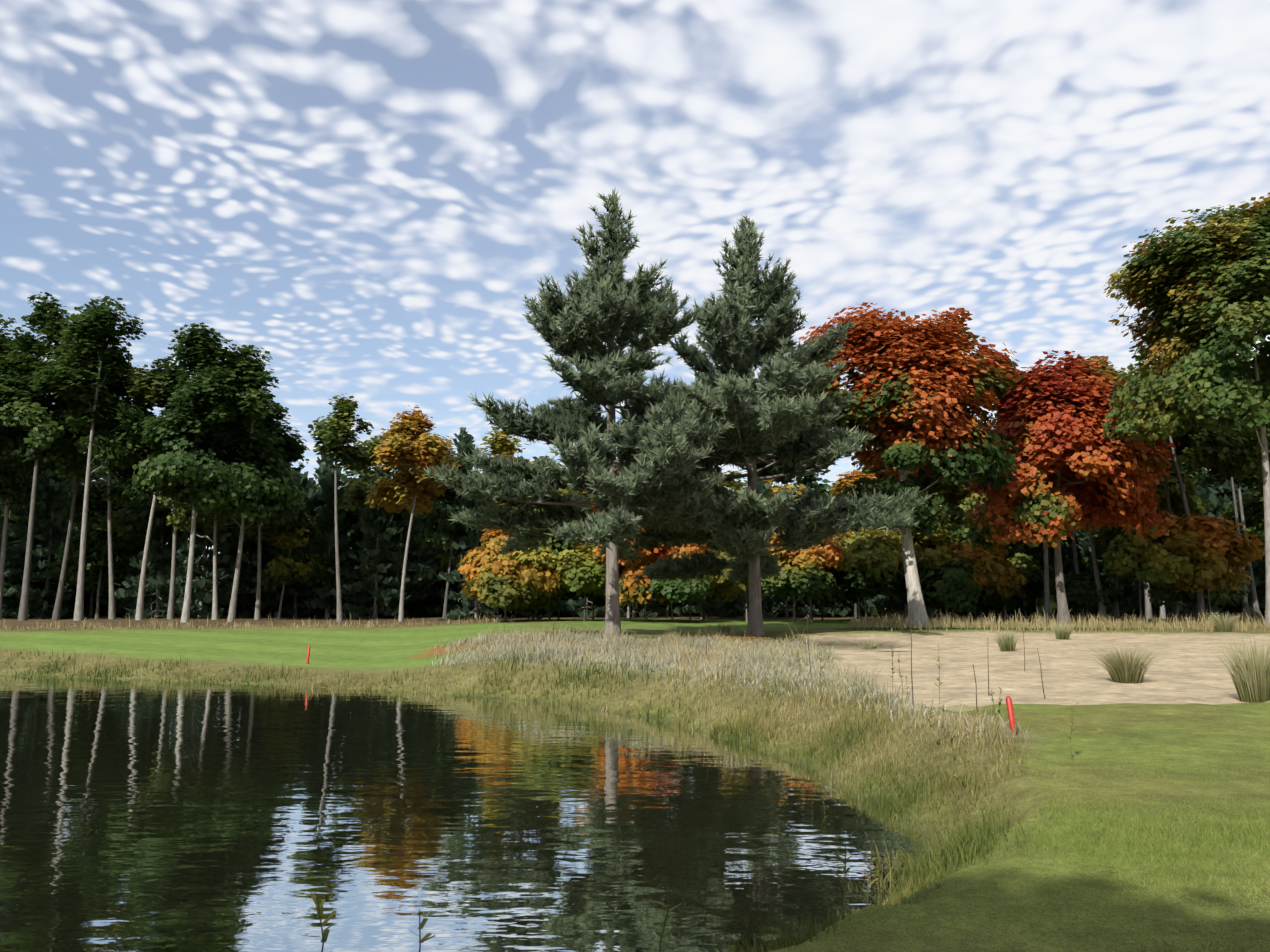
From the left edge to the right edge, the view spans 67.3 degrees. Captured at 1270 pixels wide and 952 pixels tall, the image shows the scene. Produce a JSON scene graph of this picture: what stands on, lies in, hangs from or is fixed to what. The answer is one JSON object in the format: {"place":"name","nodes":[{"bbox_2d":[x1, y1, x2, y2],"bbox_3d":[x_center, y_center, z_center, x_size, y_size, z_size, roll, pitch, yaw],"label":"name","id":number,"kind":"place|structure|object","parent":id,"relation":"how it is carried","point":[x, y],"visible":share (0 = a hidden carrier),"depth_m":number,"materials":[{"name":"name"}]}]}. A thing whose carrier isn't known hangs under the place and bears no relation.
{"place":"outdoors","nodes":[
{"label":"outdoors","id":0,"kind":"place"},
{"bbox_2d":[0,676,932,951],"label":"pond water","id":1,"kind":"structure","parent":0,"point":[160,816],"depth_m":11.29,"materials":[{"name":"liquid"}]},
{"bbox_2d":[0,615,1269,951],"bbox_3d":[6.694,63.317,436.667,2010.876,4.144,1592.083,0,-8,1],"label":"ground","id":2,"kind":"structure","parent":0,"point":[1178,707],"depth_m":17.38,"materials":[{"name":"green plant"}]},
{"bbox_2d":[0,500,26,554],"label":"tree","id":3,"kind":"object","parent":2,"relation":"on","point":[14,519],"visible":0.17,"depth_m":91.26,"materials":[{"name":"green plant"}]},
{"bbox_2d":[0,497,30,617],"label":"conifer tree","id":4,"kind":"object","parent":2,"relation":"on","point":[10,589],"visible":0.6,"depth_m":77.10,"materials":[{"name":"green plant"}]},
{"bbox_2d":[0,346,53,618],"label":"tree","id":5,"kind":"object","parent":2,"relation":"on","point":[15,490],"visible":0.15,"depth_m":75.07,"materials":[{"name":"green plant"}]},
{"bbox_2d":[0,311,63,470],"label":"tree","id":6,"kind":"object","parent":2,"relation":"on","point":[7,446],"visible":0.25,"depth_m":70.40,"materials":[{"name":"green plant"}]},
{"bbox_2d":[2,474,75,617],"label":"conifer tree","id":7,"kind":"object","parent":2,"relation":"on","point":[17,566],"visible":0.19,"depth_m":81.74,"materials":[{"name":"green plant"}]},
{"bbox_2d":[0,292,78,620],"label":"tree","id":8,"kind":"object","parent":2,"relation":"on","point":[17,406],"visible":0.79,"depth_m":68.94,"materials":[{"name":"green plant"}]},
{"bbox_2d":[2,469,102,618],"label":"conifer tree","id":9,"kind":"object","parent":2,"relation":"on","point":[53,488],"visible":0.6,"depth_m":80.03,"materials":[{"name":"green plant"}]},
{"bbox_2d":[4,340,131,619],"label":"tree","id":10,"kind":"object","parent":2,"relation":"on","point":[70,464],"visible":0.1,"depth_m":70.98,"materials":[{"name":"green plant"}]},
{"bbox_2d":[60,465,116,617],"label":"tree","id":11,"kind":"object","parent":2,"relation":"on","point":[101,475],"visible":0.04,"depth_m":83.59,"materials":[{"name":"green plant"}]},
{"bbox_2d":[29,296,156,620],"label":"tree","id":12,"kind":"object","parent":2,"relation":"on","point":[94,355],"visible":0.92,"depth_m":68.58,"materials":[{"name":"green plant"}]},
{"bbox_2d":[57,365,158,618],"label":"tree","id":13,"kind":"object","parent":2,"relation":"on","point":[118,386],"visible":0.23,"depth_m":72.08,"materials":[{"name":"green plant"}]},
{"bbox_2d":[48,479,170,618],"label":"tree","id":14,"kind":"object","parent":2,"relation":"on","point":[128,524],"visible":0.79,"depth_m":76.33,"materials":[{"name":"green plant"}]},
{"bbox_2d":[72,472,157,614],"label":"conifer tree","id":15,"kind":"object","parent":2,"relation":"on","point":[120,602],"visible":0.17,"depth_m":85.20,"materials":[{"name":"green plant"}]},
{"bbox_2d":[102,356,189,619],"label":"tree","id":16,"kind":"object","parent":2,"relation":"on","point":[155,390],"visible":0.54,"depth_m":70.00,"materials":[{"name":"green plant"}]},
{"bbox_2d":[105,381,187,618],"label":"tree","id":17,"kind":"object","parent":2,"relation":"on","point":[124,500],"visible":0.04,"depth_m":72.49,"materials":[{"name":"green plant"}]},
{"bbox_2d":[106,500,195,618],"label":"conifer tree","id":18,"kind":"object","parent":2,"relation":"on","point":[156,548],"visible":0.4,"depth_m":76.56,"materials":[{"name":"green plant"}]},
{"bbox_2d":[122,322,263,622],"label":"tree","id":19,"kind":"object","parent":2,"relation":"on","point":[187,457],"visible":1,"depth_m":65.84,"materials":[{"name":"green plant"}]},
{"bbox_2d":[157,412,237,619],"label":"tree","id":20,"kind":"object","parent":2,"relation":"on","point":[182,521],"visible":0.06,"depth_m":71.65,"materials":[{"name":"green plant"}]},
{"bbox_2d":[147,515,257,618],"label":"conifer tree","id":21,"kind":"object","parent":2,"relation":"on","point":[202,586],"visible":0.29,"depth_m":75.62,"materials":[{"name":"green plant"}]},
{"bbox_2d":[185,344,305,621],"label":"tree","id":22,"kind":"object","parent":2,"relation":"on","point":[253,460],"visible":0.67,"depth_m":68.44,"materials":[{"name":"green plant"}]},
{"bbox_2d":[219,542,303,617],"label":"conifer tree","id":23,"kind":"object","parent":2,"relation":"on","point":[249,603],"visible":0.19,"depth_m":81.84,"materials":[{"name":"green plant"}]},
{"bbox_2d":[202,496,323,617],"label":"tree","id":24,"kind":"object","parent":2,"relation":"on","point":[233,538],"visible":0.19,"depth_m":78.99,"materials":[{"name":"green plant"}]},
{"bbox_2d":[225,544,317,617],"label":"conifer tree","id":25,"kind":"object","parent":2,"relation":"on","point":[275,596],"visible":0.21,"depth_m":81.17,"materials":[{"name":"green plant"}]},
{"bbox_2d":[234,398,310,619],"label":"tree","id":26,"kind":"object","parent":2,"relation":"on","point":[289,448],"visible":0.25,"depth_m":73.79,"materials":[{"name":"green plant"}]},
{"bbox_2d":[248,513,333,618],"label":"tree","id":27,"kind":"object","parent":2,"relation":"on","point":[276,573],"visible":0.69,"depth_m":77.50,"materials":[{"name":"green plant"}]},
{"bbox_2d":[250,470,331,617],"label":"conifer tree","id":28,"kind":"object","parent":2,"relation":"on","point":[302,479],"visible":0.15,"depth_m":82.53,"materials":[{"name":"green plant"}]},
{"bbox_2d":[282,459,359,616],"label":"conifer tree","id":29,"kind":"object","parent":2,"relation":"on","point":[324,467],"visible":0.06,"depth_m":85.20,"materials":[{"name":"green plant"}]},
{"bbox_2d":[277,466,369,617],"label":"conifer tree","id":30,"kind":"object","parent":2,"relation":"on","point":[324,520],"visible":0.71,"depth_m":80.33,"materials":[{"name":"green plant"}]},
{"bbox_2d":[308,393,380,621],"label":"tree","id":31,"kind":"object","parent":2,"relation":"on","point":[335,433],"visible":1,"depth_m":70.03,"materials":[{"name":"green plant"}]},
{"bbox_2d":[331,472,388,617],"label":"conifer tree","id":32,"kind":"object","parent":2,"relation":"on","point":[359,538],"visible":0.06,"depth_m":83.35,"materials":[{"name":"green plant"}]},
{"bbox_2d":[325,463,416,618],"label":"conifer tree","id":33,"kind":"object","parent":2,"relation":"on","point":[378,531],"visible":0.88,"depth_m":77.42,"materials":[{"name":"green plant"}]},
{"bbox_2d":[337,435,419,617],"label":"tree","id":34,"kind":"object","parent":2,"relation":"on","point":[353,497],"visible":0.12,"depth_m":80.14,"materials":[{"name":"green plant"}]},
{"bbox_2d":[358,464,441,617],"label":"conifer tree","id":35,"kind":"object","parent":2,"relation":"on","point":[418,576],"visible":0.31,"depth_m":80.50,"materials":[{"name":"green plant"}]},
{"bbox_2d":[365,405,460,621],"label":"tree","id":36,"kind":"object","parent":2,"relation":"on","point":[415,490],"visible":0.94,"depth_m":71.81,"materials":[{"name":"orange plant"}]},
{"bbox_2d":[401,502,449,615],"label":"conifer tree","id":37,"kind":"object","parent":2,"relation":"on","point":[425,599],"visible":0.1,"depth_m":86.12,"materials":[{"name":"green plant"}]},
{"bbox_2d":[414,449,480,618],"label":"tree","id":38,"kind":"object","parent":2,"relation":"on","point":[439,532],"visible":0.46,"depth_m":76.34,"materials":[{"name":"green plant"}]},
{"bbox_2d":[419,427,502,616],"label":"conifer tree","id":39,"kind":"object","parent":2,"relation":"on","point":[464,444],"visible":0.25,"depth_m":83.36,"materials":[{"name":"green plant"}]},
{"bbox_2d":[434,471,500,620],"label":"conifer tree","id":40,"kind":"object","parent":2,"relation":"on","point":[457,576],"visible":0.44,"depth_m":75.65,"materials":[{"name":"green plant"}]},
{"bbox_2d":[434,502,510,617],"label":"tree","id":41,"kind":"object","parent":2,"relation":"on","point":[446,554],"visible":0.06,"depth_m":78.56,"materials":[{"name":"green plant"}]},
{"bbox_2d":[461,566,542,621],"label":"tree","id":42,"kind":"object","parent":2,"relation":"on","point":[494,590],"visible":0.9,"depth_m":61.53,"materials":[{"name":"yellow plant"}]},
{"bbox_2d":[475,426,528,471],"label":"tree","id":43,"kind":"object","parent":2,"relation":"on","point":[506,445],"visible":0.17,"depth_m":97.84,"materials":[{"name":"yellow plant"}]},
{"bbox_2d":[457,528,560,619],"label":"tree","id":44,"kind":"object","parent":2,"relation":"on","point":[488,554],"visible":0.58,"depth_m":63.04,"materials":[{"name":"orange plant"}]},
{"bbox_2d":[503,586,565,619],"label":"bush","id":45,"kind":"object","parent":2,"relation":"on","point":[540,603],"visible":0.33,"depth_m":65.99,"materials":[{"name":"green plant"}]},
{"bbox_2d":[511,544,569,620],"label":"tree","id":46,"kind":"object","parent":2,"relation":"on","point":[533,558],"visible":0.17,"depth_m":62.88,"materials":[{"name":"yellow plant"}]},
{"bbox_2d":[520,509,599,619],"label":"tree","id":47,"kind":"object","parent":2,"relation":"on","point":[559,545],"visible":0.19,"depth_m":63.19,"materials":[{"name":"green plant"}]},
{"bbox_2d":[423,187,734,635],"bbox_3d":[-1.851,-2.691,41.063,12.932,19.744,13.799,0,-8,1],"label":"pine tree","id":48,"kind":"object","parent":2,"relation":"on","point":[607,303],"visible":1,"depth_m":38.89,"materials":[{"name":"green plant"}]},
{"bbox_2d":[556,583,605,619],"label":"tree","id":49,"kind":"object","parent":2,"relation":"on","point":[600,600],"visible":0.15,"depth_m":67.28,"materials":[{"name":"green plant"}]},
{"bbox_2d":[551,494,623,617],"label":"conifer tree","id":50,"kind":"object","parent":2,"relation":"on","point":[568,609],"visible":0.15,"depth_m":82.99,"materials":[{"name":"green plant"}]},
{"bbox_2d":[552,542,629,621],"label":"tree","id":51,"kind":"object","parent":2,"relation":"on","point":[584,572],"visible":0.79,"depth_m":61.85,"materials":[{"name":"green plant"}]},
{"bbox_2d":[0,531,1264,617],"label":"forest understory foliage","id":52,"kind":"object","parent":2,"relation":"on","point":[1127,607],"visible":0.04,"depth_m":86.36,"materials":[{"name":"green plant"}]},
{"bbox_2d":[0,607,1269,951],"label":"tall bank grass","id":53,"kind":"structure","parent":2,"relation":"on","point":[768,659],"depth_m":22.48,"materials":[{"name":"plant"}]},
{"bbox_2d":[592,528,679,621],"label":"tree","id":54,"kind":"object","parent":2,"relation":"on","point":[651,555],"visible":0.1,"depth_m":59.55,"materials":[{"name":"orange plant"}]},
{"bbox_2d":[619,558,657,617],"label":"conifer tree","id":55,"kind":"object","parent":2,"relation":"on","point":[651,611],"visible":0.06,"depth_m":80.56,"materials":[{"name":"green plant"}]},
{"bbox_2d":[619,555,711,621],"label":"tree","id":56,"kind":"object","parent":2,"relation":"on","point":[691,591],"visible":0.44,"depth_m":59.14,"materials":[{"name":"green plant"}]},
{"bbox_2d":[310,610,1076,951],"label":"bank weeds","id":57,"kind":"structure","parent":2,"relation":"on","point":[318,902],"depth_m":8.40,"materials":[{"name":"green plant"}]},
{"bbox_2d":[674,591,748,618],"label":"conifer tree","id":58,"kind":"object","parent":2,"relation":"on","point":[712,606],"visible":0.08,"depth_m":74.65,"materials":[{"name":"green plant"}]},
{"bbox_2d":[705,543,748,619],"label":"tree","id":59,"kind":"object","parent":2,"relation":"on","point":[723,589],"visible":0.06,"depth_m":67.49,"materials":[{"name":"green plant"}]},
{"bbox_2d":[708,530,780,621],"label":"tree","id":60,"kind":"object","parent":2,"relation":"on","point":[722,577],"visible":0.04,"depth_m":63.03,"materials":[{"name":"orange plant"}]},
{"bbox_2d":[734,476,797,618],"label":"conifer tree","id":61,"kind":"object","parent":2,"relation":"on","point":[774,605],"visible":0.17,"depth_m":77.61,"materials":[{"name":"green plant"}]},
{"bbox_2d":[607,214,931,634],"bbox_3d":[5.942,-2.554,43.849,14.742,19.985,15.462,0,-8,1],"label":"pine tree","id":62,"kind":"object","parent":2,"relation":"on","point":[778,419],"visible":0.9,"depth_m":42.04,"materials":[{"name":"green plant"}]},
{"bbox_2d":[763,479,806,617],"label":"tree","id":63,"kind":"object","parent":2,"relation":"on","point":[776,488],"visible":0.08,"depth_m":83.43,"materials":[{"name":"orange plant"}]},
{"bbox_2d":[761,562,836,621],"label":"tree","id":64,"kind":"object","parent":2,"relation":"on","point":[794,582],"visible":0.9,"depth_m":60.53,"materials":[{"name":"green plant"}]},
{"bbox_2d":[767,532,845,621],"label":"tree","id":65,"kind":"object","parent":2,"relation":"on","point":[829,555],"visible":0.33,"depth_m":61.37,"materials":[{"name":"orange plant"}]},
{"bbox_2d":[785,469,836,615],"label":"tree","id":66,"kind":"object","parent":2,"relation":"on","point":[810,478],"visible":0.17,"depth_m":98.17,"materials":[{"name":"green plant"}]},
{"bbox_2d":[774,592,848,617],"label":"conifer tree","id":67,"kind":"object","parent":2,"relation":"on","point":[801,611],"visible":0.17,"depth_m":82.33,"materials":[{"name":"green plant"}]},
{"bbox_2d":[797,581,862,620],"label":"tree","id":68,"kind":"object","parent":2,"relation":"on","point":[821,601],"visible":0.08,"depth_m":68.08,"materials":[{"name":"green plant"}]},
{"bbox_2d":[828,469,876,619],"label":"tree","id":69,"kind":"object","parent":2,"relation":"on","point":[841,485],"visible":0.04,"depth_m":71.42,"materials":[{"name":"green plant"}]},
{"bbox_2d":[825,557,904,618],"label":"tree","id":70,"kind":"object","parent":2,"relation":"on","point":[854,583],"visible":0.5,"depth_m":63.01,"materials":[{"name":"green plant"}]},
{"bbox_2d":[826,528,904,619],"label":"tree","id":71,"kind":"object","parent":2,"relation":"on","point":[882,551],"visible":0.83,"depth_m":63.04,"materials":[{"name":"green plant"}]},
{"bbox_2d":[859,579,944,617],"bbox_3d":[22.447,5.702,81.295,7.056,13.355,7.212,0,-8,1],"label":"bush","id":72,"kind":"object","parent":2,"relation":"on","point":[878,603],"visible":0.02,"depth_m":80.51,"materials":[{"name":"green plant"}]},
{"bbox_2d":[795,302,1023,626],"bbox_3d":[14.167,-0.621,52.045,13.688,18.110,9.282,-3,-9,21],"label":"red maple tree","id":73,"kind":"object","parent":2,"relation":"on","point":[934,380],"visible":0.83,"depth_m":50.68,"materials":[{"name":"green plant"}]},
{"bbox_2d":[882,503,962,605],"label":"tree","id":74,"kind":"object","parent":2,"relation":"on","point":[931,543],"visible":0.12,"depth_m":66.26,"materials":[{"name":"green plant"}]},
{"bbox_2d":[896,556,993,619],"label":"tree","id":75,"kind":"object","parent":2,"relation":"on","point":[953,586],"visible":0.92,"depth_m":62.44,"materials":[{"name":"green plant"}]},
{"bbox_2d":[932,481,978,616],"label":"tree","id":76,"kind":"object","parent":2,"relation":"on","point":[959,494],"visible":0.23,"depth_m":73.28,"materials":[{"name":"green plant"}]},
{"bbox_2d":[920,534,1026,619],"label":"tree","id":77,"kind":"object","parent":2,"relation":"on","point":[996,574],"visible":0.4,"depth_m":63.27,"materials":[{"name":"orange plant"}]},
{"bbox_2d":[940,479,1018,619],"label":"tree","id":78,"kind":"object","parent":2,"relation":"on","point":[958,534],"visible":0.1,"depth_m":68.38,"materials":[{"name":"green plant"}]},
{"bbox_2d":[950,588,1033,618],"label":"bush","id":79,"kind":"object","parent":2,"relation":"on","point":[1011,603],"visible":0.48,"depth_m":69.02,"materials":[{"name":"green plant"}]},
{"bbox_2d":[983,370,1050,620],"bbox_3d":[26.917,1.158,62.790,8.939,17.068,6.681,2,-8,-17],"label":"tree","id":80,"kind":"object","parent":2,"relation":"on","point":[1046,591],"depth_m":62.15,"materials":[{"name":"brown plant"}]},
{"bbox_2d":[768,750,1269,951],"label":"lawn grass","id":81,"kind":"structure","parent":2,"relation":"on","point":[1255,833],"depth_m":7.87,"materials":[{"name":"green plant"}]},
{"bbox_2d":[987,543,1055,619],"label":"tree","id":82,"kind":"object","parent":2,"relation":"on","point":[1024,565],"visible":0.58,"depth_m":68.92,"materials":[{"name":"green plant"}]},
{"bbox_2d":[1020,528,1109,616],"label":"conifer tree","id":83,"kind":"object","parent":2,"relation":"on","point":[1068,564],"visible":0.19,"depth_m":82.90,"materials":[{"name":"green plant"}]},
{"bbox_2d":[962,350,1179,623],"bbox_3d":[24.848,0.670,55.879,11.371,16.421,11.258,8,-11,-43],"label":"red maple tree","id":84,"kind":"object","parent":2,"relation":"on","point":[1057,435],"visible":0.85,"depth_m":53.76,"materials":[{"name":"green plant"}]},
{"bbox_2d":[1055,570,1124,619],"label":"tree","id":85,"kind":"object","parent":2,"relation":"on","point":[1080,592],"visible":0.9,"depth_m":63.54,"materials":[{"name":"green plant"}]},
{"bbox_2d":[1062,355,1136,619],"bbox_3d":[30.903,0.767,63.971,5.813,18.162,6.661,0,-8,1],"label":"tree","id":86,"kind":"object","parent":2,"relation":"on","point":[1101,606],"visible":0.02,"depth_m":63.08,"materials":[{"name":"red plant"}]},
{"bbox_2d":[1063,525,1152,616],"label":"conifer tree","id":87,"kind":"object","parent":2,"relation":"on","point":[1128,586],"visible":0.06,"depth_m":79.59,"materials":[{"name":"green plant"}]},
{"bbox_2d":[1042,361,1185,619],"bbox_3d":[32.341,0.916,66.117,7.979,18.534,10.024,7,-11,-43],"label":"tree","id":88,"kind":"object","parent":2,"relation":"on","point":[1114,608],"depth_m":64.70,"materials":[{"name":"green plant"}]},
{"bbox_2d":[1087,521,1196,619],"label":"tree","id":89,"kind":"object","parent":2,"relation":"on","point":[1129,557],"visible":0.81,"depth_m":59.30,"materials":[{"name":"green plant"}]},
{"bbox_2d":[1134,462,1214,618],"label":"tree","id":90,"kind":"object","parent":2,"relation":"on","point":[1177,505],"visible":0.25,"depth_m":73.30,"materials":[{"name":"green plant"}]},
{"bbox_2d":[1131,471,1230,617],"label":"conifer tree","id":91,"kind":"object","parent":2,"relation":"on","point":[1192,606],"visible":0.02,"depth_m":78.06,"materials":[{"name":"green plant"}]},
{"bbox_2d":[1101,192,1269,626],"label":"tree","id":92,"kind":"object","parent":2,"relation":"on","point":[1202,293],"visible":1,"depth_m":46.93,"materials":[{"name":"green plant"}]},
{"bbox_2d":[1144,579,1249,607],"bbox_3d":[36.407,7.909,62.018,6.348,3.396,4.430,0,-8,1],"label":"bush","id":93,"kind":"object","parent":2,"relation":"on","point":[1221,594],"visible":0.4,"depth_m":61.20,"materials":[{"name":"green plant"}]},
{"bbox_2d":[1127,336,1269,620],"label":"tree","id":94,"kind":"object","parent":2,"relation":"on","point":[1210,448],"visible":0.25,"depth_m":61.05,"materials":[{"name":"green plant"}]},
{"bbox_2d":[1166,461,1233,617],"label":"tree","id":95,"kind":"object","parent":2,"relation":"on","point":[1188,469],"visible":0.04,"depth_m":74.69,"materials":[{"name":"green plant"}]},
{"bbox_2d":[1150,514,1264,620],"bbox_3d":[35.482,5.783,59.006,6.834,6.882,5.298,0,-8,1],"label":"tree","id":96,"kind":"object","parent":2,"relation":"on","point":[1207,543],"visible":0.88,"depth_m":57.94,"materials":[{"name":"orange plant"}]},
{"bbox_2d":[1202,461,1262,618],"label":"tree","id":97,"kind":"object","parent":2,"relation":"on","point":[1249,481],"visible":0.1,"depth_m":74.59,"materials":[{"name":"green plant"}]},
{"bbox_2d":[1199,446,1269,618],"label":"tree","id":98,"kind":"object","parent":2,"relation":"on","point":[1256,610],"visible":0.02,"depth_m":73.79,"materials":[{"name":"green plant"}]},
{"bbox_2d":[1207,481,1264,616],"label":"conifer tree","id":99,"kind":"object","parent":2,"relation":"on","point":[1259,578],"visible":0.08,"depth_m":86.67,"materials":[{"name":"green plant"}]},
{"bbox_2d":[1220,487,1264,555],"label":"tree","id":100,"kind":"object","parent":2,"relation":"on","point":[1253,511],"visible":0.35,"depth_m":83.57,"materials":[{"name":"green plant"}]},
{"bbox_2d":[0,0,1269,552],"label":"sky","id":101,"kind":"structure","parent":0,"point":[367,196],"materials":[{"name":"blue"}]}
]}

